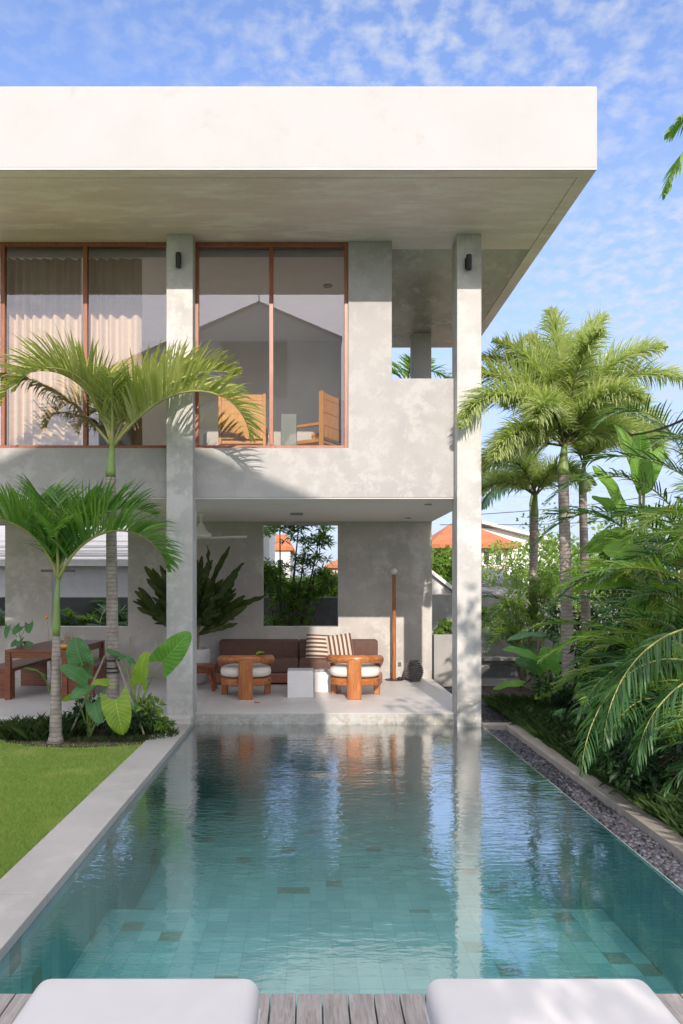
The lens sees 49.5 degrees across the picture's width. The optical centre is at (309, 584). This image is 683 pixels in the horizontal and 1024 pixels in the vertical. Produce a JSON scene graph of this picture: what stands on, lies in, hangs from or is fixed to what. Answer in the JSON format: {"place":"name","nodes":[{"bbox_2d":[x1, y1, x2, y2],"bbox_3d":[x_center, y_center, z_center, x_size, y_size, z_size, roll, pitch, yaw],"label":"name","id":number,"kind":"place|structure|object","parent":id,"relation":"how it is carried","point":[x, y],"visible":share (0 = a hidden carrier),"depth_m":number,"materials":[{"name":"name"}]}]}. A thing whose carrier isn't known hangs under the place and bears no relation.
{"place":"outdoors","nodes":[
{"label":"outdoors","id":0,"kind":"place"},
{"bbox_2d":[0,526,127,596],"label":"house","id":1,"kind":"structure","parent":0,"point":[87,564],"depth_m":17.50,"materials":[{"name":"white paint"}]},
{"bbox_2d":[60,627,75,649],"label":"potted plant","id":2,"kind":"object","parent":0,"point":[64,645],"visible":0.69,"depth_m":10.95,"materials":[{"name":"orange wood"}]},
{"bbox_2d":[0,725,144,878],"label":"lawn","id":3,"kind":"structure","parent":0,"point":[58,774],"depth_m":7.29,"materials":[{"name":"green plant"}]},
{"bbox_2d":[0,724,178,747],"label":"planting bed","id":4,"kind":"object","parent":3,"relation":"on","point":[100,732],"visible":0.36,"depth_m":8.38,"materials":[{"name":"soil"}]},
{"bbox_2d":[0,712,97,740],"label":"tall grass","id":5,"kind":"structure","parent":4,"relation":"on","point":[23,728],"depth_m":8.51,"materials":[{"name":"green plant"}]},
{"bbox_2d":[62,694,104,734],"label":"shrub","id":6,"kind":"object","parent":4,"relation":"on","point":[76,711],"visible":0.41,"depth_m":8.68,"materials":[{"name":"green plant"}]},
{"bbox_2d":[68,656,105,736],"bbox_3d":[-2.627,1.311,8.725,0.026,0.912,0.496,0,0,42],"label":"stake","id":7,"kind":"object","parent":4,"relation":"on","point":[94,678],"visible":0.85,"depth_m":8.77,"materials":[{"name":"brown wood"}]},
{"bbox_2d":[0,473,186,743],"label":"palm tree","id":8,"kind":"object","parent":4,"relation":"on","point":[58,539],"visible":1,"depth_m":8.30,"materials":[{"name":"green plant"}]},
{"bbox_2d":[59,638,131,736],"bbox_3d":[-2.442,1.218,8.538,0.792,1.182,0.614,0,0,-9],"label":"elephant ear plant","id":9,"kind":"object","parent":4,"relation":"on","point":[116,713],"visible":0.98,"depth_m":8.37,"materials":[{"name":"green plant"}]},
{"bbox_2d":[96,708,158,737],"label":"shrub","id":10,"kind":"object","parent":4,"relation":"on","point":[135,717],"visible":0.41,"depth_m":8.69,"materials":[{"name":"green plant"}]},
{"bbox_2d":[116,660,144,733],"bbox_3d":[-2.140,1.337,8.810,0.460,0.864,0.026,0,0,30],"label":"stake","id":11,"kind":"object","parent":4,"relation":"on","point":[124,681],"visible":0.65,"depth_m":8.83,"materials":[{"name":"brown wood"}]},
{"bbox_2d":[0,324,266,730],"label":"palm tree","id":12,"kind":"object","parent":4,"relation":"on","point":[112,394],"visible":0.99,"depth_m":8.84,"materials":[{"name":"green plant"}]},
{"bbox_2d":[104,631,191,712],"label":"elephant ear plant","id":13,"kind":"object","parent":4,"relation":"on","point":[169,653],"visible":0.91,"depth_m":8.72,"materials":[{"name":"green plant"}]},
{"bbox_2d":[128,692,176,733],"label":"shrub","id":14,"kind":"object","parent":4,"relation":"on","point":[160,723],"visible":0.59,"depth_m":8.84,"materials":[{"name":"green plant"}]},
{"bbox_2d":[0,678,452,725],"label":"terrace","id":15,"kind":"structure","parent":0,"point":[427,695],"depth_m":10.80,"materials":[{"name":"grey concrete"}]},
{"bbox_2d":[0,658,50,697],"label":"bench","id":16,"kind":"object","parent":15,"relation":"on","point":[29,677],"visible":0.88,"depth_m":12.35,"materials":[{"name":"red wood"}]},
{"bbox_2d":[5,640,104,699],"bbox_3d":[-4.017,1.330,11.850,0.915,0.730,2.000,0,0,0],"label":"dining table","id":17,"kind":"object","parent":15,"relation":"on","point":[40,650],"visible":0.46,"depth_m":10.87,"materials":[{"name":"red wood"}]},
{"bbox_2d":[4,621,33,647],"bbox_3d":[-4.413,0.756,11.277,0.475,0.418,0.156,0,0,0],"label":"monstera cutting","id":18,"kind":"object","parent":17,"relation":"on","point":[18,642],"visible":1,"depth_m":11.25,"materials":[{"name":"green plant"}]},
{"bbox_2d":[69,657,106,694],"bbox_3d":[-3.510,1.470,12.000,0.420,0.450,1.400,0,0,0],"label":"bench","id":19,"kind":"object","parent":15,"relation":"on","point":[94,669],"visible":0.28,"depth_m":11.37,"materials":[{"name":"red wood"}]},
{"bbox_2d":[197,647,210,684],"bbox_3d":[-2.023,1.390,12.620,0.660,0.610,0.660,0,0,0],"label":"planter pot","id":20,"kind":"object","parent":15,"relation":"on","point":[203,654],"visible":0.25,"depth_m":12.44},
{"bbox_2d":[132,545,265,648],"bbox_3d":[-1.879,0.235,12.641,2.275,1.924,1.079,0,0,0],"label":"nest plant","id":21,"kind":"object","parent":20,"relation":"in","point":[218,612],"visible":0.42,"depth_m":12.48,"materials":[{"name":"green plant"}]},
{"bbox_2d":[197,663,217,690],"bbox_3d":[-1.805,1.490,11.900,0.610,0.409,0.400,0,0,0],"label":"slatted stool","id":22,"kind":"object","parent":15,"relation":"on","point":[210,669],"visible":0.53,"depth_m":11.73,"materials":[{"name":"red wood"}]},
{"bbox_2d":[217,655,274,699],"bbox_3d":[-0.971,1.369,11.237,0.872,0.652,0.766,0,0,-4],"label":"armchair","id":23,"kind":"object","parent":15,"relation":"on","point":[244,674],"visible":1,"depth_m":10.96,"materials":[{"name":"brown wood"}]},
{"bbox_2d":[215,639,381,682],"bbox_3d":[-0.186,1.320,12.845,2.821,0.690,0.810,0,0,0],"label":"sofa","id":24,"kind":"object","parent":15,"relation":"on","point":[286,653],"visible":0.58,"depth_m":12.98,"materials":[{"name":"brown fabric"}]},
{"bbox_2d":[305,634,330,657],"bbox_3d":[0.153,1.084,12.860,0.440,0.440,0.150,3,-18,1],"label":"throw pillow","id":25,"kind":"object","parent":24,"relation":"on","point":[316,645],"visible":0.91,"depth_m":12.80,"materials":[{"name":"white fabric"}]},
{"bbox_2d":[325,633,353,654],"bbox_3d":[0.519,1.079,12.800,0.440,0.440,0.150,-8,-18,-2],"label":"throw pillow","id":26,"kind":"object","parent":24,"relation":"on","point":[339,644],"visible":0.81,"depth_m":12.75,"materials":[{"name":"white fabric"}]},
{"bbox_2d":[288,668,312,697],"bbox_3d":[-0.141,1.495,11.280,0.389,0.400,0.400,0,0,0],"label":"cube table","id":27,"kind":"object","parent":15,"relation":"on","point":[300,682],"visible":1,"depth_m":11.08,"materials":[{"name":"white paint"}]},
{"bbox_2d":[314,669,340,691],"bbox_3d":[0.279,1.540,11.850,0.420,0.310,0.400,0,0,0],"label":"cube table","id":28,"kind":"object","parent":15,"relation":"on","point":[322,683],"visible":0.74,"depth_m":11.65,"materials":[{"name":"white paint"}]},
{"bbox_2d":[326,655,383,699],"bbox_3d":[0.685,1.369,11.237,0.872,0.652,0.766,0,0,5],"label":"armchair","id":29,"kind":"object","parent":15,"relation":"on","point":[354,674],"visible":1,"depth_m":10.96,"materials":[{"name":"brown wood"}]},
{"bbox_2d":[385,568,402,680],"bbox_3d":[1.491,0.704,13.120,0.320,1.983,0.320,0,0,0],"label":"floor lamp","id":30,"kind":"object","parent":15,"relation":"on","point":[393,572],"visible":1,"depth_m":13.07,"materials":[{"name":"brown wood"}]},
{"bbox_2d":[405,660,423,681],"bbox_3d":[1.834,1.515,13.000,0.334,0.360,0.334,0,0,0],"label":"ribbed vase","id":31,"kind":"object","parent":15,"relation":"on","point":[414,670],"visible":1,"depth_m":12.89,"materials":[{"name":"ceramic"}]},
{"bbox_2d":[203,432,313,444],"bbox_3d":[-0.750,-1.941,11.925,1.800,0.698,1.950,0,0,0],"label":"bed","id":32,"kind":"object","parent":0,"point":[210,438],"visible":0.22,"depth_m":11.00,"materials":[{"name":"white fabric"}]},
{"bbox_2d":[264,526,274,596],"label":"house","id":33,"kind":"structure","parent":0,"point":[269,547],"depth_m":17.17,"materials":[{"name":"white paint"}]},
{"bbox_2d":[275,534,294,577],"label":"house","id":34,"kind":"structure","parent":0,"point":[286,548],"depth_m":27.00,"materials":[{"name":"white tile"}]},
{"bbox_2d":[325,559,337,573],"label":"house","id":35,"kind":"structure","parent":0,"point":[334,566],"depth_m":34.00,"materials":[{"name":"orange tile"}]},
{"bbox_2d":[0,0,682,580],"label":"sky","id":36,"kind":"structure","parent":0,"point":[617,250],"materials":[{"name":"blue"}]},
{"bbox_2d":[446,568,527,593],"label":"house","id":37,"kind":"structure","parent":0,"point":[486,588],"depth_m":21.24,"materials":[{"name":"grey tile"}]},
{"bbox_2d":[481,521,559,581],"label":"house","id":38,"kind":"structure","parent":0,"point":[509,533],"depth_m":32.00,"materials":[{"name":"white paint"}]},
{"bbox_2d":[481,680,612,721],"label":"garden soil","id":39,"kind":"structure","parent":0,"point":[514,690],"depth_m":12.57,"materials":[{"name":"brown soil"}]},
{"bbox_2d":[432,544,451,584],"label":"hedge","id":40,"kind":"object","parent":39,"relation":"on","point":[442,563],"visible":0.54,"depth_m":18.70,"materials":[{"name":"green plant"}]},
{"bbox_2d":[432,633,559,686],"bbox_3d":[3.440,1.403,13.725,2.320,0.954,0.950,0,0,0],"label":"stone planter","id":41,"kind":"object","parent":39,"relation":"on","point":[499,665],"visible":0.26,"depth_m":13.60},
{"bbox_2d":[432,615,451,633],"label":"planter shrub","id":42,"kind":"object","parent":41,"relation":"on","point":[445,627],"visible":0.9,"depth_m":13.79,"materials":[{"name":"green plant"}]},
{"bbox_2d":[481,605,503,627],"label":"planter shrub","id":43,"kind":"object","parent":41,"relation":"on","point":[483,614],"visible":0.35,"depth_m":13.79,"materials":[{"name":"green plant"}]},
{"bbox_2d":[449,533,577,588],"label":"hedge","id":44,"kind":"object","parent":39,"relation":"on","point":[523,550],"visible":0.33,"depth_m":20.97,"materials":[{"name":"green plant"}]},
{"bbox_2d":[481,586,552,691],"bbox_3d":[3.482,0.922,12.605,1.242,1.840,1.030,0,0,0],"label":"shrub","id":45,"kind":"object","parent":39,"relation":"on","point":[516,600],"visible":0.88,"depth_m":12.55,"materials":[{"name":"green plant"}]},
{"bbox_2d":[493,631,567,701],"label":"elephant ear plant","id":46,"kind":"object","parent":39,"relation":"on","point":[527,659],"visible":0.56,"depth_m":10.40,"materials":[{"name":"green plant"}]},
{"bbox_2d":[481,593,595,685],"bbox_3d":[4.006,0.989,13.367,2.887,1.675,2.960,0,0,0],"label":"areca palm","id":47,"kind":"object","parent":39,"relation":"on","point":[498,633],"visible":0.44,"depth_m":12.81,"materials":[{"name":"green plant"}]},
{"bbox_2d":[481,446,596,688],"bbox_3d":[3.883,-0.417,12.977,2.221,4.477,1.460,0,0,17],"label":"foxtail palm","id":48,"kind":"object","parent":39,"relation":"on","point":[527,472],"visible":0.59,"depth_m":12.92,"materials":[{"name":"green plant"}]},
{"bbox_2d":[481,462,596,547],"bbox_3d":[4.733,-0.525,16.084,2.661,4.732,1.920,0,0,28],"label":"palm tree","id":49,"kind":"object","parent":39,"relation":"on","point":[485,502],"visible":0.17,"depth_m":15.70,"materials":[{"name":"green plant"}]},
{"bbox_2d":[501,542,597,593],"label":"hedge","id":50,"kind":"object","parent":39,"relation":"on","point":[516,573],"visible":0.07,"depth_m":17.39,"materials":[{"name":"green plant"}]},
{"bbox_2d":[432,594,670,664],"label":"boundary wall","id":51,"kind":"structure","parent":39,"relation":"on","point":[441,605],"depth_m":15.00,"materials":[{"name":"grey concrete"}]},
{"bbox_2d":[514,560,598,675],"bbox_3d":[4.311,0.707,12.930,1.433,2.270,1.057,0,0,-21],"label":"shrub","id":52,"kind":"object","parent":39,"relation":"on","point":[543,596],"visible":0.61,"depth_m":12.78,"materials":[{"name":"green plant"}]},
{"bbox_2d":[446,305,682,704],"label":"foxtail palm","id":53,"kind":"object","parent":39,"relation":"on","point":[567,387],"visible":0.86,"depth_m":9.88,"materials":[{"name":"green plant"}]},
{"bbox_2d":[537,607,591,716],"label":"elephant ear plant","id":54,"kind":"object","parent":39,"relation":"on","point":[559,712],"visible":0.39,"depth_m":9.73,"materials":[{"name":"green plant"}]},
{"bbox_2d":[530,673,608,709],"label":"shrub","id":55,"kind":"object","parent":39,"relation":"on","point":[563,694],"visible":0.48,"depth_m":9.84,"materials":[{"name":"green plant"}]},
{"bbox_2d":[525,595,622,687],"bbox_3d":[4.466,1.066,12.516,1.732,1.794,0.914,0,0,0],"label":"shrub","id":56,"kind":"object","parent":39,"relation":"on","point":[576,627],"visible":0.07,"depth_m":12.50,"materials":[{"name":"green plant"}]},
{"bbox_2d":[481,691,682,836],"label":"ground cover","id":57,"kind":"object","parent":39,"relation":"on","point":[653,804],"visible":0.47,"depth_m":7.87,"materials":[{"name":"green plant"}]},
{"bbox_2d":[538,533,628,611],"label":"shrub","id":58,"kind":"object","parent":39,"relation":"on","point":[546,555],"visible":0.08,"depth_m":15.02,"materials":[{"name":"green plant"}]},
{"bbox_2d":[516,501,679,593],"bbox_3d":[6.963,-0.074,16.877,4.385,3.830,1.691,0,0,0],"label":"hedge","id":59,"kind":"object","parent":39,"relation":"on","point":[574,536],"visible":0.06,"depth_m":17.15,"materials":[{"name":"green plant"}]},
{"bbox_2d":[520,505,682,653],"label":"areca palm","id":60,"kind":"object","parent":39,"relation":"on","point":[649,541],"visible":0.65,"depth_m":7.93,"materials":[{"name":"green plant"}]},
{"bbox_2d":[550,414,656,663],"bbox_3d":[4.662,-0.690,12.110,1.593,5.027,2.038,0,0,-37],"label":"foxtail palm","id":61,"kind":"object","parent":39,"relation":"on","point":[581,449],"visible":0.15,"depth_m":11.94,"materials":[{"name":"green plant"}]},
{"bbox_2d":[528,392,682,606],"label":"areca palm","id":62,"kind":"object","parent":39,"relation":"on","point":[625,511],"visible":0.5,"depth_m":8.53,"materials":[{"name":"green plant"}]},
{"bbox_2d":[537,552,682,776],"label":"areca palm","id":63,"kind":"object","parent":39,"relation":"on","point":[621,692],"visible":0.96,"depth_m":5.70,"materials":[{"name":"green plant"}]},
{"bbox_2d":[567,614,671,718],"bbox_3d":[3.957,1.072,9.063,1.570,1.543,0.966,0,0,-16],"label":"shrub","id":64,"kind":"object","parent":39,"relation":"on","point":[596,660],"visible":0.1,"depth_m":8.97,"materials":[{"name":"green plant"}]},
{"bbox_2d":[561,697,681,767],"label":"areca palm","id":65,"kind":"object","parent":39,"relation":"on","point":[573,742],"visible":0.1,"depth_m":7.07,"materials":[{"name":"green plant"}]},
{"bbox_2d":[585,424,663,696],"bbox_3d":[3.767,-0.064,8.977,1.049,3.774,0.648,0,0,0],"label":"banana plant","id":66,"kind":"object","parent":39,"relation":"on","point":[650,469],"visible":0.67,"depth_m":8.95,"materials":[{"name":"green plant"}]},
{"bbox_2d":[568,433,682,623],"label":"areca palm","id":67,"kind":"object","parent":39,"relation":"on","point":[645,523],"visible":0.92,"depth_m":6.74,"materials":[{"name":"green plant"}]},
{"bbox_2d":[572,540,682,675],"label":"banana plant","id":68,"kind":"object","parent":39,"relation":"on","point":[612,550],"visible":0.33,"depth_m":8.24,"materials":[{"name":"green plant"}]},
{"bbox_2d":[576,684,682,794],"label":"shrub","id":69,"kind":"object","parent":39,"relation":"on","point":[652,771],"visible":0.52,"depth_m":6.09,"materials":[{"name":"green plant"}]},
{"bbox_2d":[601,615,682,729],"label":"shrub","id":70,"kind":"object","parent":39,"relation":"on","point":[679,623],"visible":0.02,"depth_m":8.07,"materials":[{"name":"green plant"}]},
{"bbox_2d":[628,710,682,796],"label":"areca palm","id":71,"kind":"object","parent":39,"relation":"on","point":[679,775],"visible":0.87,"depth_m":5.25,"materials":[{"name":"green plant"}]},
{"bbox_2d":[643,640,682,725],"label":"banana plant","id":72,"kind":"object","parent":39,"relation":"on","point":[677,653],"visible":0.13,"depth_m":6.66,"materials":[{"name":"green plant"}]},
{"bbox_2d":[660,114,682,199],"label":"palm tree","id":73,"kind":"object","parent":39,"relation":"on","point":[670,134],"visible":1,"depth_m":5.66,"materials":[{"name":"green plant"}]},
{"bbox_2d":[556,576,669,684],"bbox_3d":[4.585,0.836,11.530,1.538,1.976,3.134,0,0,0],"label":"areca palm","id":74,"kind":"object","parent":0,"point":[604,609],"visible":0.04,"depth_m":12.06,"materials":[{"name":"green plant"}]},
{"bbox_2d":[596,496,682,650],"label":"shrub","id":75,"kind":"object","parent":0,"point":[628,576],"visible":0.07,"depth_m":10.49,"materials":[{"name":"green plant"}]},
{"bbox_2d":[629,419,682,435],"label":"service cable","id":76,"kind":"object","parent":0,"point":[667,426],"visible":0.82,"depth_m":8.08,"materials":[{"name":"black metal"}]},
{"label":"paving","id":77,"kind":"structure","parent":0,"visible":0},
{"bbox_2d":[60,603,105,625],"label":"areca palm","id":78,"kind":"object","parent":77,"relation":"on","point":[82,619],"visible":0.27,"depth_m":14.41,"materials":[{"name":"green plant"}]},
{"bbox_2d":[60,598,127,625],"bbox_3d":[-3.884,0.969,14.367,2.534,1.670,1.557,0,0,30],"label":"areca palm","id":79,"kind":"object","parent":77,"relation":"on","point":[120,613],"visible":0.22,"depth_m":14.33,"materials":[{"name":"green plant"}]},
{"bbox_2d":[264,526,337,625],"bbox_3d":[-0.215,0.093,14.409,2.098,3.442,1.026,0,0,0],"label":"lance leaf tree","id":80,"kind":"object","parent":77,"relation":"on","point":[324,575],"visible":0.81,"depth_m":14.31,"materials":[{"name":"green plant"}]},
{"label":"ground","id":81,"kind":"structure","parent":0,"visible":0},
{"bbox_2d":[0,597,337,625],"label":"boundary wall","id":82,"kind":"structure","parent":81,"relation":"on","point":[326,614],"depth_m":15.00,"materials":[{"name":"grey concrete"}]},
{"bbox_2d":[264,571,301,596],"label":"hedge","id":83,"kind":"object","parent":81,"relation":"on","point":[271,590],"visible":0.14,"depth_m":15.98,"materials":[{"name":"green plant"}]},
{"bbox_2d":[0,87,596,726],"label":"villa","id":84,"kind":"object","parent":81,"relation":"on","point":[268,213],"visible":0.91,"depth_m":9.72,"materials":[{"name":"concrete"}]},
{"bbox_2d":[7,257,81,444],"bbox_3d":[-3.594,-2.998,9.978,1.049,2.790,0.126,0,0,0],"label":"curtain","id":85,"kind":"object","parent":84,"relation":"hanging from","point":[43,294],"visible":0.69,"depth_m":9.98,"materials":[{"name":"fabric"}]},
{"bbox_2d":[0,242,165,447],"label":"window","id":86,"kind":"structure","parent":84,"relation":"in","point":[4,246],"depth_m":9.77,"materials":[{"name":"brown wood"}]},
{"bbox_2d":[89,257,141,444],"bbox_3d":[-2.638,-2.998,9.980,0.737,2.790,0.129,0,0,0],"label":"curtain","id":87,"kind":"object","parent":84,"relation":"hanging from","point":[115,305],"visible":0.57,"depth_m":9.97,"materials":[{"name":"fabric"}]},
{"bbox_2d":[197,513,246,539],"bbox_3d":[-1.585,-0.919,11.621,1.169,0.419,1.249,0,0,0],"label":"ceiling fan","id":88,"kind":"object","parent":84,"relation":"hanging from","point":[203,532],"visible":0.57,"depth_m":11.63,"materials":[{"name":"white paint"}]},
{"bbox_2d":[218,394,268,444],"bbox_3d":[-0.946,-2.127,10.600,0.680,1.070,0.560,0,0,0],"label":"back chair","id":89,"kind":"object","parent":84,"relation":"on","point":[232,424],"visible":0.6,"depth_m":10.34,"materials":[{"name":"orange wood"}]},
{"bbox_2d":[195,242,347,447],"bbox_3d":[-0.508,-3.157,9.810,2.025,2.724,0.080,0,0,0],"label":"window","id":90,"kind":"structure","parent":84,"relation":"in","point":[271,246],"depth_m":9.77,"materials":[{"name":"brown wood"}]},
{"bbox_2d":[281,414,296,444],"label":"stone plinth","id":91,"kind":"structure","parent":84,"relation":"on","point":[288,429],"depth_m":10.15,"materials":[{"name":"white stone"}]},
{"bbox_2d":[297,391,343,444],"bbox_3d":[0.112,-2.127,10.582,0.560,1.070,0.680,0,0,32],"label":"back chair","id":92,"kind":"object","parent":84,"relation":"on","point":[330,423],"visible":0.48,"depth_m":10.37,"materials":[{"name":"orange wood"}]},
{"bbox_2d":[465,254,471,270],"bbox_3d":[2.038,-4.135,9.505,0.078,0.190,0.091,0,0,0],"label":"wall light","id":93,"kind":"object","parent":84,"relation":"attached to","point":[468,262],"visible":1,"depth_m":9.47,"materials":[{"name":"black metal"}]},
{"bbox_2d":[288,573,337,596],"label":"hedge","id":94,"kind":"object","parent":81,"relation":"on","point":[334,591],"visible":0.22,"depth_m":16.70,"materials":[{"name":"green plant"}]},
{"bbox_2d":[0,994,682,1023],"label":"deck","id":95,"kind":"structure","parent":81,"relation":"on","point":[388,1008],"depth_m":3.12,"materials":[{"name":"grey wood"}]},
{"bbox_2d":[12,979,260,1023],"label":"sun lounger","id":96,"kind":"object","parent":95,"relation":"on","point":[142,1001],"visible":1,"depth_m":2.54,"materials":[{"name":"fabric"}]},
{"bbox_2d":[424,979,679,1023],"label":"sun lounger","id":97,"kind":"object","parent":95,"relation":"on","point":[542,1001],"visible":1,"depth_m":2.54,"materials":[{"name":"fabric"}]},
{"bbox_2d":[0,733,682,1023],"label":"pool basin","id":98,"kind":"object","parent":81,"relation":"in","point":[288,939],"visible":0.33,"depth_m":5.14,"materials":[{"name":"green tile"}]},
{"bbox_2d":[0,721,193,960],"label":"pool coping","id":99,"kind":"object","parent":98,"relation":"on","point":[34,880],"visible":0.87,"depth_m":5.12,"materials":[{"name":"concrete"}]},
{"bbox_2d":[194,713,453,723],"bbox_3d":[0.206,1.869,9.733,3.447,0.341,0.016,0,0,0],"label":"terrace edge","id":100,"kind":"object","parent":98,"relation":"attached to","point":[324,718],"visible":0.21,"depth_m":9.72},
{"bbox_2d":[43,724,682,931],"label":"water","id":101,"kind":"structure","parent":98,"relation":"in","point":[461,780],"depth_m":5.97,"materials":[{"name":"teal liquid"}]},
{"bbox_2d":[486,729,682,890],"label":"pool lip","id":102,"kind":"object","parent":98,"relation":"attached to","point":[595,819],"visible":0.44,"depth_m":5.68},
{"bbox_2d":[392,353,451,378],"bbox_3d":[2.274,-1.755,17.230,1.848,7.191,1.773,0,0,43],"label":"palm tree","id":103,"kind":"object","parent":81,"relation":"on","point":[405,373],"visible":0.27,"depth_m":17.00,"materials":[{"name":"green plant"}]},
{"bbox_2d":[432,570,451,593],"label":"house","id":104,"kind":"structure","parent":81,"relation":"on","point":[440,585],"depth_m":18.50,"materials":[{"name":"white paint"}]},
{"bbox_2d":[432,523,520,573],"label":"house","id":105,"kind":"structure","parent":81,"relation":"on","point":[442,537],"depth_m":26.00,"materials":[{"name":"orange tile"}]},
{"bbox_2d":[481,722,682,861],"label":"garden kerb","id":106,"kind":"structure","parent":81,"relation":"on","point":[661,833],"depth_m":6.33,"materials":[{"name":"concrete"}]},
{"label":"gravel bed","id":107,"kind":"structure","parent":81,"relation":"on","visible":0},
{"bbox_2d":[443,687,511,722],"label":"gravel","id":108,"kind":"structure","parent":107,"relation":"on","point":[490,713],"depth_m":10.37,"materials":[{"name":"grey gravel"}]},
{"bbox_2d":[488,729,682,889],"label":"pebbles","id":109,"kind":"object","parent":107,"relation":"on","point":[642,844],"visible":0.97,"depth_m":5.94,"materials":[{"name":"gravel"}]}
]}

